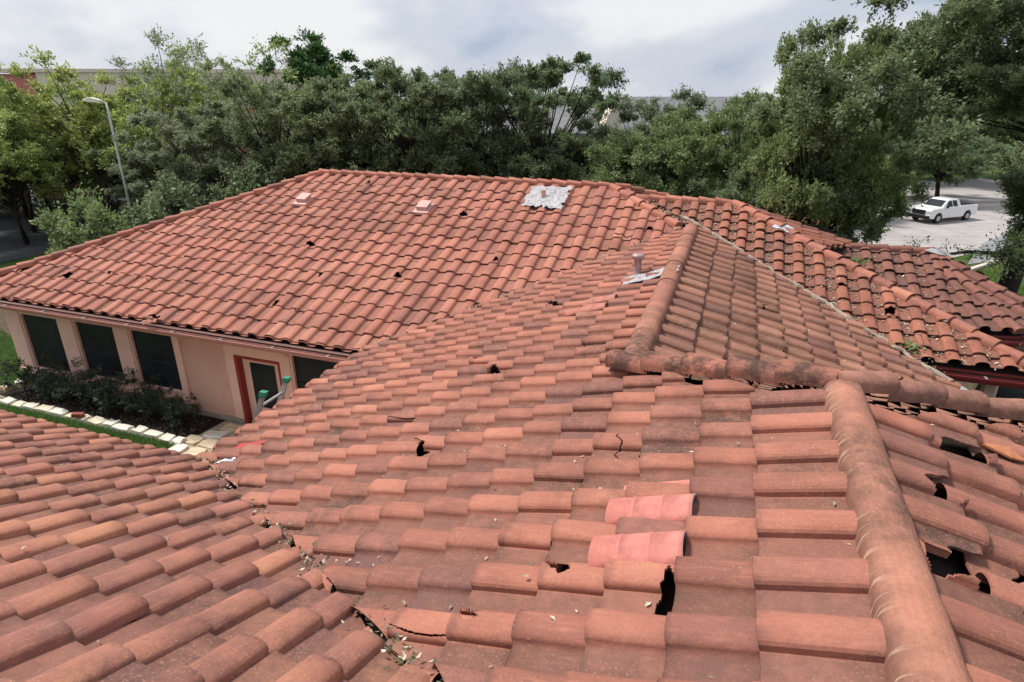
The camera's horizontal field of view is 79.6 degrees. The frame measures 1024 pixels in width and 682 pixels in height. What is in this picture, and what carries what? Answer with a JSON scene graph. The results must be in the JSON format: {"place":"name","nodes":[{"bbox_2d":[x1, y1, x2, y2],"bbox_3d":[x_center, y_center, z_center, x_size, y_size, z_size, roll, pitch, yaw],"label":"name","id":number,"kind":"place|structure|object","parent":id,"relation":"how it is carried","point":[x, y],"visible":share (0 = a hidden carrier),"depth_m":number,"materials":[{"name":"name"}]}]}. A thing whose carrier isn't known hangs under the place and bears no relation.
{"place":"outdoors","nodes":[
{"label":"outdoors","id":0,"kind":"place"},
{"bbox_2d":[0,181,223,262],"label":"parking lot","id":1,"kind":"structure","parent":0,"point":[13,246],"depth_m":30.97,"materials":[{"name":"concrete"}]},
{"bbox_2d":[0,69,352,164],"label":"stucco building","id":2,"kind":"structure","parent":0,"point":[20,81],"depth_m":54.98,"materials":[{"name":"beige paint"}]},
{"bbox_2d":[0,0,1016,98],"label":"sky","id":3,"kind":"structure","parent":0,"point":[718,48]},
{"bbox_2d":[0,98,1023,448],"bbox_3d":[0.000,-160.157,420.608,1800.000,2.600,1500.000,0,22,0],"label":"ground","id":4,"kind":"structure","parent":0,"point":[958,258],"depth_m":35.54,"materials":[{"name":"green plant"}]},
{"bbox_2d":[0,309,10,338],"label":"soil strip","id":5,"kind":"object","parent":4,"relation":"on","point":[4,324],"depth_m":18.72,"materials":[{"name":"brown soil"}]},
{"bbox_2d":[0,396,16,405],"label":"edging stone","id":6,"kind":"object","parent":4,"relation":"on","point":[8,400],"visible":0.73,"depth_m":13.87,"materials":[{"name":"stone"}]},
{"bbox_2d":[0,327,23,385],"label":"grass","id":7,"kind":"structure","parent":4,"relation":"on","point":[8,352],"depth_m":16.54,"materials":[{"name":"green plant"}]},
{"bbox_2d":[0,166,59,214],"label":"hedge bush","id":8,"kind":"object","parent":4,"relation":"on","point":[3,205],"visible":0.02,"depth_m":34.56,"materials":[{"name":"green plant"}]},
{"bbox_2d":[22,402,39,410],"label":"edging stone","id":9,"kind":"object","parent":4,"relation":"on","point":[30,405],"visible":0.72,"depth_m":13.67,"materials":[{"name":"stone"}]},
{"bbox_2d":[0,77,63,217],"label":"young tree","id":10,"kind":"object","parent":4,"relation":"on","point":[25,210],"visible":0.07,"depth_m":34.43,"materials":[{"name":"green plant"}]},
{"bbox_2d":[0,108,69,244],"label":"young tree","id":11,"kind":"object","parent":4,"relation":"on","point":[28,159],"visible":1,"depth_m":27.52,"materials":[{"name":"green plant"}]},
{"bbox_2d":[0,76,81,232],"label":"young tree","id":12,"kind":"object","parent":4,"relation":"on","point":[12,100],"visible":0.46,"depth_m":29.10,"materials":[{"name":"green plant"}]},
{"bbox_2d":[32,404,54,414],"bbox_3d":[-10.332,1.515,13.596,0.458,0.131,0.260,8,23,18],"label":"edging stone","id":13,"kind":"object","parent":4,"relation":"on","point":[43,408],"visible":0.76,"depth_m":13.53,"materials":[{"name":"stone"}]},
{"bbox_2d":[48,407,69,417],"bbox_3d":[-9.892,1.573,13.442,0.445,0.138,0.220,8,23,18],"label":"edging stone","id":14,"kind":"object","parent":4,"relation":"on","point":[57,411],"visible":0.79,"depth_m":13.38,"materials":[{"name":"stone"}]},
{"bbox_2d":[0,89,142,216],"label":"hedge bush","id":15,"kind":"object","parent":4,"relation":"on","point":[46,199],"visible":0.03,"depth_m":37.10,"materials":[{"name":"green plant"}]},
{"bbox_2d":[0,45,158,227],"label":"young tree","id":16,"kind":"object","parent":4,"relation":"on","point":[89,128],"visible":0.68,"depth_m":29.00,"materials":[{"name":"green plant"}]},
{"bbox_2d":[28,182,145,253],"bbox_3d":[-15.407,-3.887,23.429,4.566,4.123,4.296,20,29,40],"label":"hedge bush","id":17,"kind":"object","parent":4,"relation":"on","point":[96,214],"visible":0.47,"depth_m":22.44,"materials":[{"name":"green plant"}]},
{"bbox_2d":[0,402,174,448],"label":"grass","id":18,"kind":"structure","parent":4,"relation":"on","point":[81,424],"depth_m":12.87,"materials":[{"name":"green plant"}]},
{"bbox_2d":[28,91,149,214],"bbox_3d":[-24.648,-11.267,38.101,9.373,8.245,9.962,8,23,18],"label":"hedge bush","id":19,"kind":"object","parent":4,"relation":"on","point":[67,182],"visible":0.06,"depth_m":35.91,"materials":[{"name":"green plant"}]},
{"bbox_2d":[87,416,106,426],"bbox_3d":[-8.804,1.717,13.088,0.377,0.134,0.251,8,23,18],"label":"edging stone","id":20,"kind":"object","parent":4,"relation":"on","point":[98,421],"visible":0.73,"depth_m":13.02,"materials":[{"name":"stone"}]},
{"bbox_2d":[51,91,147,204],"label":"young tree","id":21,"kind":"object","parent":4,"relation":"on","point":[74,169],"visible":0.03,"depth_m":33.80,"materials":[{"name":"green plant"}]},
{"bbox_2d":[83,97,130,210],"bbox_3d":[-16.354,-6.610,25.361,1.008,6.400,0.300,0,22,0],"label":"street lamp","id":22,"kind":"object","parent":4,"relation":"on","point":[92,99],"visible":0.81,"depth_m":24.78,"materials":[{"name":"grey metal"}]},
{"bbox_2d":[102,419,121,429],"bbox_3d":[-8.458,1.753,12.999,0.297,0.132,0.258,8,23,18],"label":"edging stone","id":23,"kind":"object","parent":4,"relation":"on","point":[110,423],"visible":0.75,"depth_m":12.93,"materials":[{"name":"stone"}]},
{"bbox_2d":[0,384,225,436],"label":"mulch bed","id":24,"kind":"object","parent":4,"relation":"on","point":[213,422],"visible":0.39,"depth_m":13.40,"materials":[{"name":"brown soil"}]},
{"bbox_2d":[0,357,46,391],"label":"bed shrub","id":25,"kind":"object","parent":24,"relation":"on","point":[9,384],"visible":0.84,"depth_m":14.29,"materials":[{"name":"green plant"}]},
{"bbox_2d":[20,350,63,392],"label":"bed shrub","id":26,"kind":"object","parent":24,"relation":"on","point":[32,378],"visible":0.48,"depth_m":14.20,"materials":[{"name":"green plant"}]},
{"bbox_2d":[32,366,69,398],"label":"bed shrub","id":27,"kind":"object","parent":24,"relation":"on","point":[43,391],"visible":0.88,"depth_m":13.86,"materials":[{"name":"green plant"}]},
{"bbox_2d":[48,357,90,400],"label":"bed shrub","id":28,"kind":"object","parent":24,"relation":"on","point":[66,379],"visible":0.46,"depth_m":13.90,"materials":[{"name":"green plant"}]},
{"bbox_2d":[51,368,104,405],"bbox_3d":[-9.559,1.185,13.706,1.108,1.170,0.786,-9,24,-22],"label":"bed shrub","id":29,"kind":"object","parent":24,"relation":"on","point":[80,393],"visible":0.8,"depth_m":13.56,"materials":[{"name":"green plant"}]},
{"bbox_2d":[81,363,124,406],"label":"bed shrub","id":30,"kind":"object","parent":24,"relation":"on","point":[95,383],"visible":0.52,"depth_m":13.56,"materials":[{"name":"green plant"}]},
{"bbox_2d":[86,371,137,413],"bbox_3d":[-8.697,1.278,13.397,1.213,1.281,0.861,9,24,21],"label":"bed shrub","id":31,"kind":"object","parent":24,"relation":"on","point":[108,387],"visible":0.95,"depth_m":13.24,"materials":[{"name":"green plant"}]},
{"bbox_2d":[117,367,164,407],"bbox_3d":[-8.094,1.176,13.452,0.960,1.367,1.129,-14,26,-31],"label":"bed shrub","id":32,"kind":"object","parent":24,"relation":"on","point":[156,378],"visible":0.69,"depth_m":13.38,"materials":[{"name":"green plant"}]},
{"bbox_2d":[123,390,166,420],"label":"bed shrub","id":33,"kind":"object","parent":24,"relation":"on","point":[147,410],"visible":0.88,"depth_m":13.06,"materials":[{"name":"green plant"}]},
{"bbox_2d":[156,384,195,420],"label":"bed shrub","id":34,"kind":"object","parent":24,"relation":"on","point":[164,401],"visible":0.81,"depth_m":13.08,"materials":[{"name":"green plant"}]},
{"bbox_2d":[160,398,201,428],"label":"bed shrub","id":35,"kind":"object","parent":24,"relation":"on","point":[180,410],"visible":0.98,"depth_m":12.77,"materials":[{"name":"green plant"}]},
{"bbox_2d":[112,423,134,433],"bbox_3d":[-8.095,1.820,12.813,0.446,0.147,0.211,8,23,18],"label":"edging stone","id":36,"kind":"object","parent":4,"relation":"on","point":[122,427],"visible":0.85,"depth_m":12.76,"materials":[{"name":"stone"}]},
{"bbox_2d":[131,425,148,436],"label":"edging stone","id":37,"kind":"object","parent":4,"relation":"on","point":[140,430],"visible":0.73,"depth_m":12.68,"materials":[{"name":"stone"}]},
{"bbox_2d":[62,63,226,214],"bbox_3d":[-17.714,-9.341,30.541,7.809,8.168,6.744,18,28,37],"label":"young tree","id":38,"kind":"object","parent":4,"relation":"on","point":[191,83],"visible":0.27,"depth_m":28.96,"materials":[{"name":"green plant"}]},
{"bbox_2d":[76,90,226,212],"bbox_3d":[-22.054,-11.450,38.271,9.373,8.562,9.962,-16,27,-35],"label":"hedge bush","id":39,"kind":"object","parent":4,"relation":"on","point":[88,175],"visible":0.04,"depth_m":34.24,"materials":[{"name":"green plant"}]},
{"bbox_2d":[84,132,222,213],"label":"dense tree","id":40,"kind":"object","parent":4,"relation":"on","point":[132,163],"visible":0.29,"depth_m":27.69,"materials":[{"name":"green plant"}]},
{"bbox_2d":[143,429,163,439],"bbox_3d":[-7.321,1.923,12.587,0.394,0.125,0.226,8,23,18],"label":"edging stone","id":41,"kind":"object","parent":4,"relation":"on","point":[150,433],"visible":0.8,"depth_m":12.52,"materials":[{"name":"stone"}]},
{"bbox_2d":[159,433,175,444],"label":"edging stone","id":42,"kind":"object","parent":4,"relation":"on","point":[168,437],"visible":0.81,"depth_m":12.40,"materials":[{"name":"stone"}]},
{"bbox_2d":[96,44,242,158],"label":"young tree","id":43,"kind":"object","parent":4,"relation":"on","point":[205,64],"visible":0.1,"depth_m":34.37,"materials":[{"name":"green plant"}]},
{"bbox_2d":[104,23,239,149],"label":"sparse tree","id":44,"kind":"object","parent":4,"relation":"on","point":[158,41],"visible":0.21,"depth_m":32.18,"materials":[{"name":"green plant"}]},
{"bbox_2d":[172,436,186,445],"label":"edging stone","id":45,"kind":"object","parent":4,"relation":"on","point":[179,440],"visible":0.81,"depth_m":12.28,"materials":[{"name":"stone"}]},
{"bbox_2d":[115,168,246,228],"bbox_3d":[-12.402,-4.464,24.293,5.811,4.757,5.468,-5,22,-12],"label":"hedge bush","id":46,"kind":"object","parent":4,"relation":"on","point":[153,204],"visible":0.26,"depth_m":22.89,"materials":[{"name":"green plant"}]},
{"bbox_2d":[110,99,279,215],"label":"dense tree","id":47,"kind":"object","parent":4,"relation":"on","point":[148,118],"visible":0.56,"depth_m":25.30,"materials":[{"name":"green plant"}]},
{"bbox_2d":[180,421,242,460],"bbox_3d":[-4.529,2.373,11.537,4.750,0.001,2.250,8,23,18],"label":"patio bed","id":48,"kind":"object","parent":4,"relation":"on","point":[218,427],"visible":0.06,"depth_m":12.81,"materials":[{"name":"beige stone"}]},
{"bbox_2d":[169,444,188,452],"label":"patio stone","id":49,"kind":"object","parent":48,"relation":"on","point":[180,448],"visible":0.58,"depth_m":12.09,"materials":[{"name":"stone"}]},
{"bbox_2d":[184,434,203,445],"bbox_3d":[-6.460,2.003,12.428,0.379,0.094,0.316,8,23,18],"label":"patio stone","id":50,"kind":"object","parent":48,"relation":"on","point":[193,440],"visible":0.78,"depth_m":12.41,"materials":[{"name":"stone"}]},
{"bbox_2d":[183,447,207,454],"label":"patio stone","id":51,"kind":"object","parent":48,"relation":"on","point":[194,450],"visible":0.54,"depth_m":12.02,"materials":[{"name":"stone"}]},
{"bbox_2d":[198,438,217,448],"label":"patio stone","id":52,"kind":"object","parent":48,"relation":"on","point":[209,443],"visible":0.49,"depth_m":12.24,"materials":[{"name":"stone"}]},
{"bbox_2d":[202,430,230,439],"bbox_3d":[-6.067,1.930,12.607,0.520,0.096,0.296,3,22,8],"label":"patio stone","id":53,"kind":"object","parent":48,"relation":"on","point":[216,435],"visible":0.82,"depth_m":12.57,"materials":[{"name":"stone"}]},
{"bbox_2d":[221,423,240,433],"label":"patio stone","id":54,"kind":"object","parent":48,"relation":"on","point":[232,427],"visible":0.72,"depth_m":12.85,"materials":[{"name":"stone"}]},
{"bbox_2d":[135,41,300,178],"bbox_3d":[-15.239,-10.763,32.655,6.570,9.272,8.680,19,29,39],"label":"sparse tree","id":55,"kind":"object","parent":4,"relation":"on","point":[185,97],"visible":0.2,"depth_m":30.64,"materials":[{"name":"green plant"}]},
{"bbox_2d":[185,159,306,208],"bbox_3d":[-10.343,-4.917,25.136,5.858,5.074,6.226,8,23,18],"label":"hedge bush","id":56,"kind":"object","parent":4,"relation":"on","point":[248,185],"visible":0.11,"depth_m":23.62,"materials":[{"name":"green plant"}]},
{"bbox_2d":[146,32,347,171],"bbox_3d":[-11.873,-10.314,31.058,6.929,9.650,9.153,20,29,41],"label":"sparse tree","id":57,"kind":"object","parent":4,"relation":"on","point":[285,71],"visible":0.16,"depth_m":29.38,"materials":[{"name":"green plant"}]},
{"bbox_2d":[159,67,373,204],"bbox_3d":[-9.748,-7.789,27.128,8.884,7.827,7.567,0,22,0],"label":"live oak","id":58,"kind":"object","parent":4,"relation":"on","point":[283,157],"visible":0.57,"depth_m":24.53,"materials":[{"name":"green plant"}]},
{"bbox_2d":[252,376,290,422],"bbox_3d":[-3.936,1.845,9.351,1.391,2.537,0.538,-5,22,-12],"label":"extension ladder","id":59,"kind":"object","parent":4,"relation":"on","point":[263,394],"visible":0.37,"depth_m":8.96,"materials":[{"name":"metal"}]},
{"bbox_2d":[241,25,373,140],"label":"tall tree","id":60,"kind":"object","parent":4,"relation":"on","point":[313,59],"visible":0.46,"depth_m":31.21,"materials":[{"name":"green plant"}]},
{"bbox_2d":[267,76,427,171],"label":"live oak","id":61,"kind":"object","parent":4,"relation":"on","point":[362,90],"visible":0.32,"depth_m":25.43,"materials":[{"name":"green plant"}]},
{"bbox_2d":[307,56,481,175],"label":"live oak","id":62,"kind":"object","parent":4,"relation":"on","point":[418,91],"visible":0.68,"depth_m":24.55,"materials":[{"name":"green plant"}]},
{"bbox_2d":[398,62,555,179],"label":"live oak","id":63,"kind":"object","parent":4,"relation":"on","point":[495,154],"visible":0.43,"depth_m":25.34,"materials":[{"name":"green plant"}]},
{"bbox_2d":[0,168,1023,681],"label":"tiled house","id":64,"kind":"structure","parent":4,"relation":"on","point":[770,574],"depth_m":4.83,"materials":[{"name":"tile"}]},
{"bbox_2d":[18,312,70,373],"bbox_3d":[-10.929,0.045,14.484,1.270,1.460,0.110,8,23,18],"label":"window","id":65,"kind":"structure","parent":64,"relation":"in","point":[42,333],"depth_m":14.50,"materials":[{"name":"black glass"}]},
{"bbox_2d":[72,320,125,382],"bbox_3d":[-9.286,0.226,13.924,1.260,1.420,0.110,8,23,18],"label":"window","id":66,"kind":"structure","parent":64,"relation":"in","point":[97,343],"depth_m":13.93,"materials":[{"name":"black glass"}]},
{"bbox_2d":[127,329,183,393],"bbox_3d":[-7.710,0.412,13.392,1.270,1.390,0.110,8,23,18],"label":"window","id":67,"kind":"structure","parent":64,"relation":"in","point":[154,354],"depth_m":13.41,"materials":[{"name":"black glass"}]},
{"bbox_2d":[242,359,280,417],"bbox_3d":[-5.076,1.056,12.700,1.000,1.490,0.132,8,23,18],"label":"door","id":68,"kind":"structure","parent":64,"relation":"in","point":[259,376],"depth_m":12.64,"materials":[{"name":"wood"}]},
{"bbox_2d":[289,355,337,389],"bbox_3d":[-3.741,0.858,12.039,1.240,1.350,0.110,8,23,18],"label":"window","id":69,"kind":"structure","parent":64,"relation":"in","point":[303,369],"depth_m":12.02,"materials":[{"name":"black glass"}]},
{"bbox_2d":[21,185,932,678],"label":"fallen leaves","id":70,"kind":"object","parent":64,"relation":"on","point":[449,455],"visible":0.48,"depth_m":4.16,"materials":[{"name":"beige plant"}]},
{"bbox_2d":[198,200,939,681],"bbox_3d":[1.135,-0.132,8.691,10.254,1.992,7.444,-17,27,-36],"label":"valley debris","id":71,"kind":"object","parent":64,"relation":"on","point":[322,554],"visible":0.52,"depth_m":4.27,"materials":[{"name":"brown plant"}]},
{"bbox_2d":[565,302,607,316],"bbox_3d":[1.015,-0.442,8.426,0.580,0.073,0.210,-11,16,25],"label":"replacement tile","id":72,"kind":"object","parent":64,"relation":"on","point":[592,307],"visible":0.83,"depth_m":8.37,"materials":[{"name":"ceramic"}]},
{"bbox_2d":[581,293,616,306],"bbox_3d":[1.231,-0.586,8.697,0.500,0.073,0.210,-11,16,25],"label":"replacement tile","id":73,"kind":"object","parent":64,"relation":"on","point":[603,299],"visible":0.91,"depth_m":8.64,"materials":[{"name":"ceramic"}]},
{"bbox_2d":[588,530,685,567],"bbox_3d":[0.664,1.096,3.272,0.500,0.079,0.266,-11,17,23],"label":"replacement tile","id":74,"kind":"object","parent":64,"relation":"on","point":[664,547],"visible":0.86,"depth_m":3.23,"materials":[{"name":"ceramic"}]},
{"bbox_2d":[605,493,695,524],"bbox_3d":[0.805,0.966,3.579,0.500,0.079,0.256,-11,16,26],"label":"replacement tile","id":75,"kind":"object","parent":64,"relation":"on","point":[677,507],"visible":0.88,"depth_m":3.53,"materials":[{"name":"ceramic"}]},
{"bbox_2d":[653,202,1022,370],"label":"fallen leaves","id":76,"kind":"object","parent":64,"relation":"on","point":[849,286],"visible":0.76,"depth_m":10.65,"materials":[{"name":"brown plant"}]},
{"bbox_2d":[851,256,925,354],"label":"roof weeds","id":77,"kind":"object","parent":64,"relation":"on","point":[914,345],"visible":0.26,"depth_m":9.20,"materials":[{"name":"green plant"}]},
{"bbox_2d":[975,384,1023,398],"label":"window","id":78,"kind":"structure","parent":64,"relation":"in","point":[1005,392],"depth_m":12.36,"materials":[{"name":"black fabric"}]},
{"bbox_2d":[982,443,1023,462],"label":"tile shard","id":79,"kind":"object","parent":64,"relation":"on","point":[1009,452],"visible":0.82,"depth_m":4.13,"materials":[{"name":"ceramic"}]},
{"bbox_2d":[465,105,597,177],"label":"cream house","id":80,"kind":"structure","parent":4,"relation":"on","point":[564,118],"depth_m":40.81,"materials":[{"name":"paint"}]},
{"bbox_2d":[460,51,633,180],"bbox_3d":[1.557,-7.840,26.471,7.283,8.476,7.393,-7,23,-17],"label":"live oak","id":81,"kind":"object","parent":4,"relation":"on","point":[547,75],"visible":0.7,"depth_m":24.59,"materials":[{"name":"green plant"}]},
{"bbox_2d":[542,86,605,140],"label":"tree","id":82,"kind":"object","parent":4,"relation":"on","point":[564,95],"visible":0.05,"depth_m":46.68,"materials":[{"name":"green plant"}]},
{"bbox_2d":[510,118,697,195],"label":"live oak","id":83,"kind":"object","parent":4,"relation":"on","point":[570,144],"visible":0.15,"depth_m":23.97,"materials":[{"name":"green plant"}]},
{"bbox_2d":[587,82,713,183],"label":"dense tree","id":84,"kind":"object","parent":4,"relation":"on","point":[646,109],"visible":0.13,"depth_m":27.51,"materials":[{"name":"green plant"}]},
{"bbox_2d":[578,96,766,207],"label":"live oak","id":85,"kind":"object","parent":4,"relation":"on","point":[633,150],"visible":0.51,"depth_m":22.46,"materials":[{"name":"green plant"}]},
{"bbox_2d":[600,97,780,187],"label":"grey roofed house","id":86,"kind":"structure","parent":4,"relation":"on","point":[611,119],"depth_m":45.75,"materials":[{"name":"beige paint"}]},
{"bbox_2d":[668,86,812,179],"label":"live oak","id":87,"kind":"object","parent":4,"relation":"on","point":[738,108],"visible":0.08,"depth_m":24.98,"materials":[{"name":"green plant"}]},
{"bbox_2d":[683,148,881,250],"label":"live oak","id":88,"kind":"object","parent":4,"relation":"on","point":[730,191],"visible":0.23,"depth_m":19.59,"materials":[{"name":"green plant"}]},
{"bbox_2d":[665,101,939,224],"bbox_3d":[9.760,-5.276,22.873,8.054,7.114,7.954,-3,22,-8],"label":"live oak","id":89,"kind":"object","parent":4,"relation":"on","point":[712,165],"visible":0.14,"depth_m":21.28,"materials":[{"name":"green plant"}]},
{"bbox_2d":[740,120,914,243],"bbox_3d":[13.614,-6.920,29.365,7.721,7.827,9.066,0,22,-1],"label":"live oak","id":90,"kind":"object","parent":4,"relation":"on","point":[887,229],"depth_m":26.90,"materials":[{"name":"green plant"}]},
{"bbox_2d":[738,18,930,243],"bbox_3d":[10.110,-5.435,19.861,5.250,9.188,6.165,3,22,6],"label":"live oak","id":91,"kind":"object","parent":4,"relation":"on","point":[774,154],"visible":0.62,"depth_m":18.63,"materials":[{"name":"green plant"}]},
{"bbox_2d":[746,0,1023,292],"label":"great oak","id":92,"kind":"object","parent":4,"relation":"on","point":[966,53],"visible":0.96,"depth_m":16.51,"materials":[{"name":"green plant"}]},
{"bbox_2d":[973,221,1023,281],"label":"oak bough","id":93,"kind":"object","parent":92,"relation":"attached to","point":[1007,251],"visible":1,"depth_m":15.41,"materials":[{"name":"green plant"}]},
{"bbox_2d":[848,82,950,148],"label":"backdrop tree","id":94,"kind":"object","parent":4,"relation":"on","point":[915,135],"visible":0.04,"depth_m":66.31,"materials":[{"name":"green plant"}]},
{"bbox_2d":[903,236,1015,268],"bbox_3d":[13.399,-2.667,17.867,5.373,1.176,1.040,-5,22,-12],"label":"oak bough","id":95,"kind":"object","parent":4,"relation":"on","point":[967,252],"visible":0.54,"depth_m":17.48,"materials":[{"name":"green plant"}]},
{"bbox_2d":[899,86,1023,181],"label":"backdrop tree","id":96,"kind":"object","parent":4,"relation":"on","point":[997,134],"visible":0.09,"depth_m":64.33,"materials":[{"name":"green plant"}]},
{"bbox_2d":[971,257,1007,270],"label":"roadside kerb","id":97,"kind":"structure","parent":4,"relation":"on","point":[978,267],"depth_m":34.69,"materials":[{"name":"white concrete"}]},
{"bbox_2d":[976,98,1023,146],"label":"backdrop tree","id":98,"kind":"object","parent":4,"relation":"on","point":[1016,135],"visible":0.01,"depth_m":66.21,"materials":[{"name":"green plant"}]},
{"bbox_2d":[978,268,1023,296],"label":"grass","id":99,"kind":"structure","parent":4,"relation":"on","point":[992,276],"depth_m":32.63,"materials":[{"name":"green plant"}]},
{"bbox_2d":[991,141,1023,197],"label":"great oak","id":100,"kind":"object","parent":4,"relation":"on","point":[1004,158],"visible":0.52,"depth_m":25.85,"materials":[{"name":"green plant"}]},
{"bbox_2d":[992,156,1023,241],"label":"live oak","id":101,"kind":"object","parent":4,"relation":"on","point":[1010,182],"visible":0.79,"depth_m":22.59,"materials":[{"name":"green plant"}]},
{"bbox_2d":[854,178,1017,256],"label":"concrete lot","id":102,"kind":"structure","parent":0,"point":[978,226],"depth_m":46.36,"materials":[{"name":"grey concrete"}]},
{"bbox_2d":[818,118,911,162],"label":"shade tree","id":103,"kind":"object","parent":102,"relation":"on","point":[890,149],"visible":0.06,"depth_m":56.27,"materials":[{"name":"green plant"}]},
{"bbox_2d":[906,196,978,222],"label":"pickup truck","id":104,"kind":"object","parent":102,"relation":"on","point":[935,209],"visible":0.94,"depth_m":47.01,"materials":[{"name":"white paint"}]},
{"bbox_2d":[882,125,1011,196],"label":"shade tree","id":105,"kind":"object","parent":102,"relation":"on","point":[976,168],"visible":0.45,"depth_m":54.07,"materials":[{"name":"green plant"}]},
{"bbox_2d":[968,235,1006,263],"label":"road","id":106,"kind":"structure","parent":0,"point":[989,244],"depth_m":39.36,"materials":[{"name":"grey asphalt"}]},
{"bbox_2d":[955,346,1023,389],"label":"wall","id":107,"kind":"structure","parent":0,"point":[969,386],"depth_m":14.89,"materials":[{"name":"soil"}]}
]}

